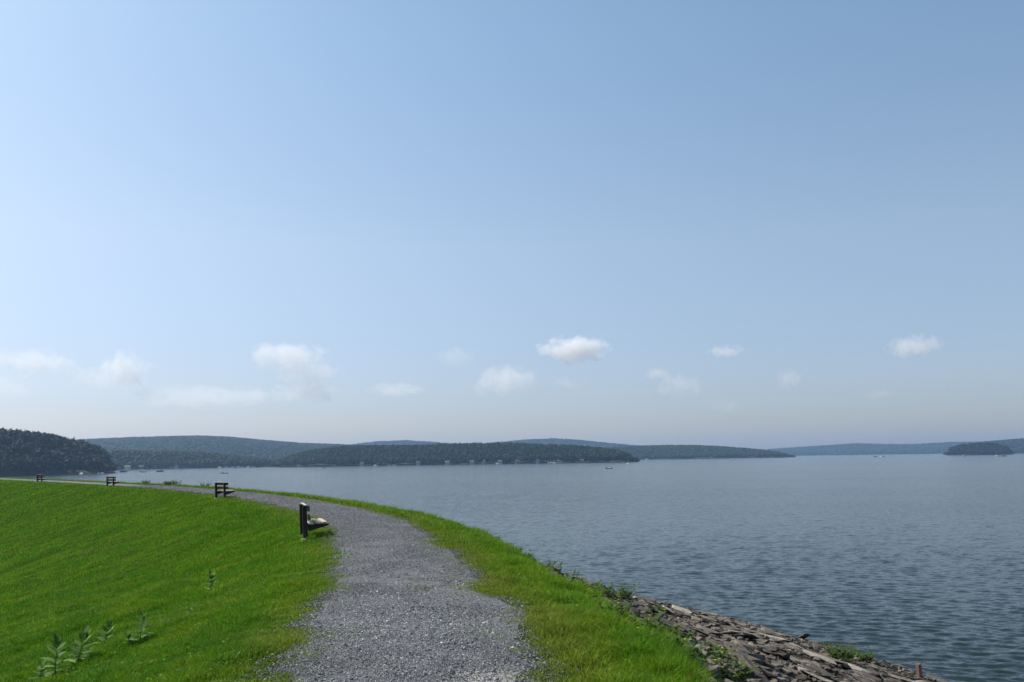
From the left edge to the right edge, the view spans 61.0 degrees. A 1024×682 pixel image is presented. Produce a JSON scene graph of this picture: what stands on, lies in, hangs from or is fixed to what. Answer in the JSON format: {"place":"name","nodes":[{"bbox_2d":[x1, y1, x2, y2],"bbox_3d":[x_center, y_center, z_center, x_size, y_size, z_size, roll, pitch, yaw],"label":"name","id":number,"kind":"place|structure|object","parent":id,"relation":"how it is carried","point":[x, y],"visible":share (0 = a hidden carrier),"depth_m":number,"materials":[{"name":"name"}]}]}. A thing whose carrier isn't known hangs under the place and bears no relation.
{"place":"outdoors","nodes":[
{"label":"outdoors","id":0,"kind":"place"},
{"bbox_2d":[0,442,112,475],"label":"wooded headland","id":1,"kind":"structure","parent":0,"point":[55,472],"depth_m":874.00,"materials":[{"name":"green plant"}]},
{"bbox_2d":[0,427,117,473],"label":"woodland","id":2,"kind":"object","parent":1,"relation":"on","point":[17,454],"visible":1,"depth_m":896.99,"materials":[{"name":"green plant"}]},
{"bbox_2d":[108,449,283,468],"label":"woodland","id":3,"kind":"object","parent":0,"point":[137,458],"visible":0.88,"depth_m":1641.75,"materials":[{"name":"green plant"}]},
{"bbox_2d":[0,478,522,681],"bbox_3d":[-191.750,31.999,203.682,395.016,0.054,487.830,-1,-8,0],"label":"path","id":4,"kind":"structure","parent":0,"point":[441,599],"depth_m":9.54,"materials":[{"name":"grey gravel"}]},
{"bbox_2d":[271,452,637,466],"bbox_3d":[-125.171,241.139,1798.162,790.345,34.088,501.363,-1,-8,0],"label":"wooded point","id":5,"kind":"structure","parent":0,"point":[439,463],"depth_m":1595.86,"materials":[{"name":"green plant"}]},
{"bbox_2d":[268,442,639,465],"bbox_3d":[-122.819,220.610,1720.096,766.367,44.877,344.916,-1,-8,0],"label":"woodland","id":6,"kind":"object","parent":5,"relation":"on","point":[464,453],"visible":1,"depth_m":1636.27,"materials":[{"name":"green plant"}]},
{"bbox_2d":[0,479,931,681],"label":"embankment","id":7,"kind":"structure","parent":0,"point":[122,555],"depth_m":36.33,"materials":[{"name":"plant"}]},
{"bbox_2d":[29,659,48,678],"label":"milkweed plant","id":8,"kind":"object","parent":7,"relation":"on","point":[40,668],"visible":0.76,"depth_m":11.08,"materials":[{"name":"green plant"}]},
{"bbox_2d":[36,474,46,482],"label":"park bench","id":9,"kind":"object","parent":7,"relation":"on","point":[41,478],"visible":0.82,"depth_m":90.53,"materials":[{"name":"wood"}]},
{"bbox_2d":[41,633,70,676],"bbox_3d":[-5.467,3.791,10.421,0.295,0.539,0.360,5,-10,-38],"label":"milkweed plant","id":10,"kind":"object","parent":7,"relation":"on","point":[57,644],"visible":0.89,"depth_m":10.47,"materials":[{"name":"green plant"}]},
{"bbox_2d":[64,625,94,662],"bbox_3d":[-5.370,3.794,10.803,0.329,0.519,0.292,1,-8,-12],"label":"milkweed plant","id":11,"kind":"object","parent":7,"relation":"on","point":[84,636],"visible":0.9,"depth_m":10.82,"materials":[{"name":"green plant"}]},
{"bbox_2d":[90,619,113,648],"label":"milkweed plant","id":12,"kind":"object","parent":7,"relation":"on","point":[107,629],"visible":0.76,"depth_m":12.12,"materials":[{"name":"green plant"}]},
{"bbox_2d":[106,476,120,486],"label":"park bench","id":13,"kind":"object","parent":7,"relation":"on","point":[113,481],"visible":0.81,"depth_m":68.60,"materials":[{"name":"wood"}]},
{"bbox_2d":[123,631,134,642],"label":"milkweed plant","id":14,"kind":"object","parent":7,"relation":"on","point":[128,635],"visible":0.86,"depth_m":10.92,"materials":[{"name":"green plant"}]},
{"bbox_2d":[125,610,152,642],"bbox_3d":[-4.707,3.620,11.013,0.235,0.450,0.310,-7,-10,37],"label":"milkweed plant","id":15,"kind":"object","parent":7,"relation":"on","point":[143,622],"visible":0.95,"depth_m":10.99,"materials":[{"name":"green plant"}]},
{"bbox_2d":[184,601,195,612],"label":"milkweed plant","id":16,"kind":"object","parent":7,"relation":"on","point":[193,605],"visible":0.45,"depth_m":12.26,"materials":[{"name":"green plant"}]},
{"bbox_2d":[204,570,218,588],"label":"milkweed plant","id":17,"kind":"object","parent":7,"relation":"on","point":[211,576],"visible":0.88,"depth_m":15.65,"materials":[{"name":"green plant"}]},
{"bbox_2d":[214,482,235,498],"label":"park bench","id":18,"kind":"object","parent":7,"relation":"on","point":[224,491],"visible":0.82,"depth_m":43.38,"materials":[{"name":"wood"}]},
{"bbox_2d":[299,503,328,539],"bbox_3d":[-4.755,4.413,20.740,0.661,1.052,1.306,2,-8,-18],"label":"park bench","id":19,"kind":"object","parent":7,"relation":"on","point":[307,524],"visible":0.81,"depth_m":20.27,"materials":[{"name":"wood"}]},
{"bbox_2d":[1,484,701,681],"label":"clover","id":20,"kind":"object","parent":7,"relation":"on","point":[607,667],"visible":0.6,"depth_m":9.78,"materials":[{"name":"green plant"}]},
{"bbox_2d":[125,485,580,681],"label":"gravel","id":21,"kind":"structure","parent":7,"relation":"on","point":[348,515],"depth_m":9.39,"materials":[{"name":"grey gravel"}]},
{"bbox_2d":[0,477,721,681],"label":"grass","id":22,"kind":"structure","parent":7,"relation":"on","point":[604,636],"depth_m":15.09,"materials":[{"name":"green plant"}]},
{"bbox_2d":[542,560,559,570],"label":"weed clump","id":23,"kind":"object","parent":7,"relation":"on","point":[549,565],"visible":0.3,"depth_m":16.18,"materials":[{"name":"green plant"}]},
{"bbox_2d":[547,562,562,573],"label":"weed clump","id":24,"kind":"object","parent":7,"relation":"on","point":[558,569],"visible":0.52,"depth_m":15.37,"materials":[{"name":"green plant"}]},
{"bbox_2d":[559,569,581,581],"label":"weed clump","id":25,"kind":"object","parent":7,"relation":"on","point":[567,574],"visible":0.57,"depth_m":15.02,"materials":[{"name":"green plant"}]},
{"bbox_2d":[578,577,586,585],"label":"weed clump","id":26,"kind":"object","parent":7,"relation":"on","point":[583,580],"visible":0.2,"depth_m":14.96,"materials":[{"name":"green plant"}]},
{"bbox_2d":[578,577,616,596],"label":"weed clump","id":27,"kind":"object","parent":7,"relation":"on","point":[599,588],"visible":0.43,"depth_m":18.39,"materials":[{"name":"green plant"}]},
{"bbox_2d":[572,594,635,615],"bbox_3d":[1.047,3.018,9.778,0.719,0.262,0.526,0,-8,-10],"label":"weed clump","id":28,"kind":"object","parent":7,"relation":"on","point":[617,606],"visible":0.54,"depth_m":9.81,"materials":[{"name":"green plant"}]},
{"bbox_2d":[596,582,639,601],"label":"weed clump","id":29,"kind":"object","parent":7,"relation":"on","point":[621,589],"visible":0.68,"depth_m":18.93,"materials":[{"name":"green plant"}]},
{"bbox_2d":[604,604,667,632],"bbox_3d":[1.399,2.969,9.087,0.686,0.362,0.626,3,-8,-24],"label":"weed clump","id":30,"kind":"object","parent":7,"relation":"on","point":[658,622],"visible":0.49,"depth_m":9.15,"materials":[{"name":"green plant"}]},
{"bbox_2d":[639,600,671,610],"bbox_3d":[6.040,11.331,37.460,0.488,0.081,3.070,23,-15,-22],"label":"riprap stone","id":31,"kind":"object","parent":7,"relation":"on","point":[655,604],"visible":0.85,"depth_m":36.97,"materials":[{"name":"grey stone"}]},
{"bbox_2d":[637,622,696,641],"bbox_3d":[1.458,2.920,8.460,0.702,0.290,0.468,-2,-8,9],"label":"weed clump","id":32,"kind":"object","parent":7,"relation":"on","point":[678,628],"visible":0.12,"depth_m":8.54,"materials":[{"name":"green plant"}]},
{"bbox_2d":[660,624,685,638],"bbox_3d":[2.550,4.586,13.735,0.384,0.078,0.679,40,-24,-16],"label":"riprap stone","id":33,"kind":"object","parent":7,"relation":"on","point":[683,636],"visible":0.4,"depth_m":13.62,"materials":[{"name":"grey stone"}]},
{"bbox_2d":[672,605,693,614],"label":"riprap stone","id":34,"kind":"object","parent":7,"relation":"on","point":[683,610],"visible":0.92,"depth_m":39.65,"materials":[{"name":"grey stone"}]},
{"bbox_2d":[647,630,728,667],"bbox_3d":[1.579,2.862,8.019,0.774,0.346,0.584,3,-8,-25],"label":"weed clump","id":35,"kind":"object","parent":7,"relation":"on","point":[703,656],"visible":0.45,"depth_m":8.07,"materials":[{"name":"green plant"}]},
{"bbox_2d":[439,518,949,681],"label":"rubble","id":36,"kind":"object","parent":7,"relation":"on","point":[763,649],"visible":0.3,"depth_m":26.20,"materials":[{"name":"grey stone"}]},
{"bbox_2d":[803,650,836,664],"bbox_3d":[9.936,10.192,28.002,0.524,0.097,1.784,14,-11,-11],"label":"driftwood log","id":37,"kind":"object","parent":36,"relation":"on","point":[823,658],"visible":0.94,"depth_m":27.81,"materials":[{"name":"grey wood"}]},
{"bbox_2d":[697,657,710,668],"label":"riprap stone","id":38,"kind":"object","parent":7,"relation":"on","point":[705,666],"visible":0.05,"depth_m":8.96,"materials":[{"name":"grey stone"}]},
{"bbox_2d":[696,644,718,656],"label":"riprap stone","id":39,"kind":"object","parent":7,"relation":"on","point":[707,648],"visible":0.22,"depth_m":12.65,"materials":[{"name":"grey stone"}]},
{"bbox_2d":[695,624,729,638],"bbox_3d":[6.156,8.992,26.681,0.752,0.169,1.673,23,-10,-25],"label":"riprap stone","id":40,"kind":"object","parent":7,"relation":"on","point":[704,628],"visible":0.38,"depth_m":26.74,"materials":[{"name":"grey stone"}]},
{"bbox_2d":[703,638,735,660],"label":"weed clump","id":41,"kind":"object","parent":7,"relation":"on","point":[719,647],"visible":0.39,"depth_m":13.10,"materials":[{"name":"green plant"}]},
{"bbox_2d":[706,650,760,681],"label":"weed clump","id":42,"kind":"object","parent":7,"relation":"on","point":[741,673],"visible":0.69,"depth_m":9.23,"materials":[{"name":"green plant"}]},
{"bbox_2d":[722,658,756,678],"bbox_3d":[3.079,4.447,11.732,0.611,0.143,0.353,28,-13,-13],"label":"riprap stone","id":43,"kind":"object","parent":7,"relation":"on","point":[752,675],"visible":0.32,"depth_m":11.62,"materials":[{"name":"grey stone"}]},
{"bbox_2d":[731,649,761,664],"bbox_3d":[4.551,6.248,16.943,0.647,0.281,1.466,20,-13,3],"label":"riprap stone","id":44,"kind":"object","parent":7,"relation":"on","point":[754,659],"visible":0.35,"depth_m":16.38,"materials":[{"name":"grey stone"}]},
{"bbox_2d":[740,663,761,678],"bbox_3d":[3.427,4.777,12.488,0.363,0.114,0.661,30,-6,7],"label":"riprap stone","id":45,"kind":"object","parent":7,"relation":"on","point":[758,676],"visible":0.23,"depth_m":12.28,"materials":[{"name":"grey stone"}]},
{"bbox_2d":[740,653,762,675],"bbox_3d":[3.661,5.042,13.350,0.282,0.155,0.836,37,1,-10],"label":"riprap stone","id":46,"kind":"object","parent":7,"relation":"on","point":[748,663],"visible":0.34,"depth_m":13.38,"materials":[{"name":"grey stone"}]},
{"bbox_2d":[759,633,786,642],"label":"riprap stone","id":47,"kind":"object","parent":7,"relation":"on","point":[779,639],"visible":0.83,"depth_m":33.01,"materials":[{"name":"grey stone"}]},
{"bbox_2d":[818,639,861,662],"bbox_3d":[11.317,10.719,29.884,1.478,0.677,1.549,-1,-8,3],"label":"weed clump","id":48,"kind":"object","parent":7,"relation":"on","point":[842,654],"visible":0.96,"depth_m":29.84,"materials":[{"name":"green plant"}]},
{"bbox_2d":[847,663,871,674],"bbox_3d":[10.947,10.398,27.615,0.470,0.097,1.157,18,-9,-25],"label":"riprap stone","id":49,"kind":"object","parent":7,"relation":"on","point":[851,666],"visible":0.8,"depth_m":27.44,"materials":[{"name":"grey stone"}]},
{"bbox_2d":[854,649,877,660],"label":"weed clump","id":50,"kind":"object","parent":7,"relation":"on","point":[866,656],"visible":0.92,"depth_m":36.63,"materials":[{"name":"green plant"}]},
{"bbox_2d":[862,676,870,681],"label":"riprap stone","id":51,"kind":"object","parent":7,"relation":"on","point":[864,679],"visible":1,"depth_m":22.45,"materials":[{"name":"grey stone"}]},
{"bbox_2d":[916,663,921,677],"bbox_3d":[16.202,13.588,34.477,0.196,1.528,0.161,-1,-5,-29],"label":"shore post","id":52,"kind":"object","parent":7,"relation":"on","point":[919,669],"visible":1,"depth_m":34.46,"materials":[{"name":"brown wood"}]},
{"bbox_2d":[0,453,1023,681],"bbox_3d":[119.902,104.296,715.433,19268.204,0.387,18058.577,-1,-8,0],"label":"lake water","id":53,"kind":"structure","parent":0,"point":[909,561],"depth_m":111.07,"materials":[{"name":"blue liquid"}]},
{"bbox_2d":[0,0,1023,449],"label":"sky","id":54,"kind":"structure","parent":0,"point":[758,224],"materials":[{"name":"blue"}]},
{"bbox_2d":[602,445,795,458],"bbox_3d":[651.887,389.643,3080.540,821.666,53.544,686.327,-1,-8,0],"label":"woodland","id":55,"kind":"object","parent":0,"point":[667,451],"visible":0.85,"depth_m":2910.67,"materials":[{"name":"green plant"}]},
{"bbox_2d":[795,447,942,455],"bbox_3d":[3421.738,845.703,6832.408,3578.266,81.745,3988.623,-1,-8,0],"label":"ridge","id":56,"kind":"structure","parent":0,"point":[874,454],"depth_m":5675.18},
{"bbox_2d":[767,441,981,455],"bbox_3d":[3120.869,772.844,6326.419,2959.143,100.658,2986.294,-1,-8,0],"label":"woodland","id":57,"kind":"object","parent":56,"relation":"on","point":[866,448],"visible":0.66,"depth_m":6118.86,"materials":[{"name":"green plant"}]},
{"bbox_2d":[950,447,1010,454],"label":"island","id":58,"kind":"structure","parent":0,"point":[982,454],"depth_m":2603.57,"materials":[{"name":"green plant"}]},
{"bbox_2d":[943,442,1014,454],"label":"woodland","id":59,"kind":"object","parent":58,"relation":"on","point":[965,448],"visible":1,"depth_m":2630.23,"materials":[{"name":"green plant"}]},
{"bbox_3d":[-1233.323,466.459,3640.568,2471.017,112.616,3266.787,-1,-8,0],"label":"broad hill","id":60,"kind":"structure","parent":0,"visible":0},
{"bbox_2d":[76,435,366,460],"bbox_3d":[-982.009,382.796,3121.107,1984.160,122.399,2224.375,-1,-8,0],"label":"woodland","id":61,"kind":"object","parent":60,"relation":"on","point":[274,450],"visible":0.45,"depth_m":2757.88,"materials":[{"name":"green plant"}]},
{"bbox_3d":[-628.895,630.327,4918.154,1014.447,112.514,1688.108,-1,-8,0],"label":"distant knoll","id":62,"kind":"structure","parent":0,"visible":0},
{"bbox_2d":[356,440,451,445],"bbox_3d":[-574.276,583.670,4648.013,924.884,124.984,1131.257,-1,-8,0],"label":"woodland","id":63,"kind":"object","parent":62,"relation":"on","point":[403,442],"visible":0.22,"depth_m":4720.26,"materials":[{"name":"green plant"}]},
{"bbox_3d":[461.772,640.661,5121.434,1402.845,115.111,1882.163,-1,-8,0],"label":"distant ridge","id":64,"kind":"structure","parent":0,"visible":0},
{"bbox_2d":[496,438,638,446],"bbox_3d":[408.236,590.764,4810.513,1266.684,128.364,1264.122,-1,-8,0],"label":"woodland","id":65,"kind":"object","parent":64,"relation":"on","point":[557,441],"visible":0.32,"depth_m":4837.22,"materials":[{"name":"green plant"}]},
{"bbox_3d":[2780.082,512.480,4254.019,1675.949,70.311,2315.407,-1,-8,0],"label":"right shore","id":66,"kind":"structure","parent":0,"visible":0},
{"bbox_2d":[981,438,1023,452],"bbox_3d":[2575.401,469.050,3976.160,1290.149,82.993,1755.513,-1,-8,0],"label":"woodland","id":67,"kind":"object","parent":66,"relation":"on","point":[1014,445],"visible":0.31,"depth_m":3985.48,"materials":[{"name":"green plant"}]}
]}

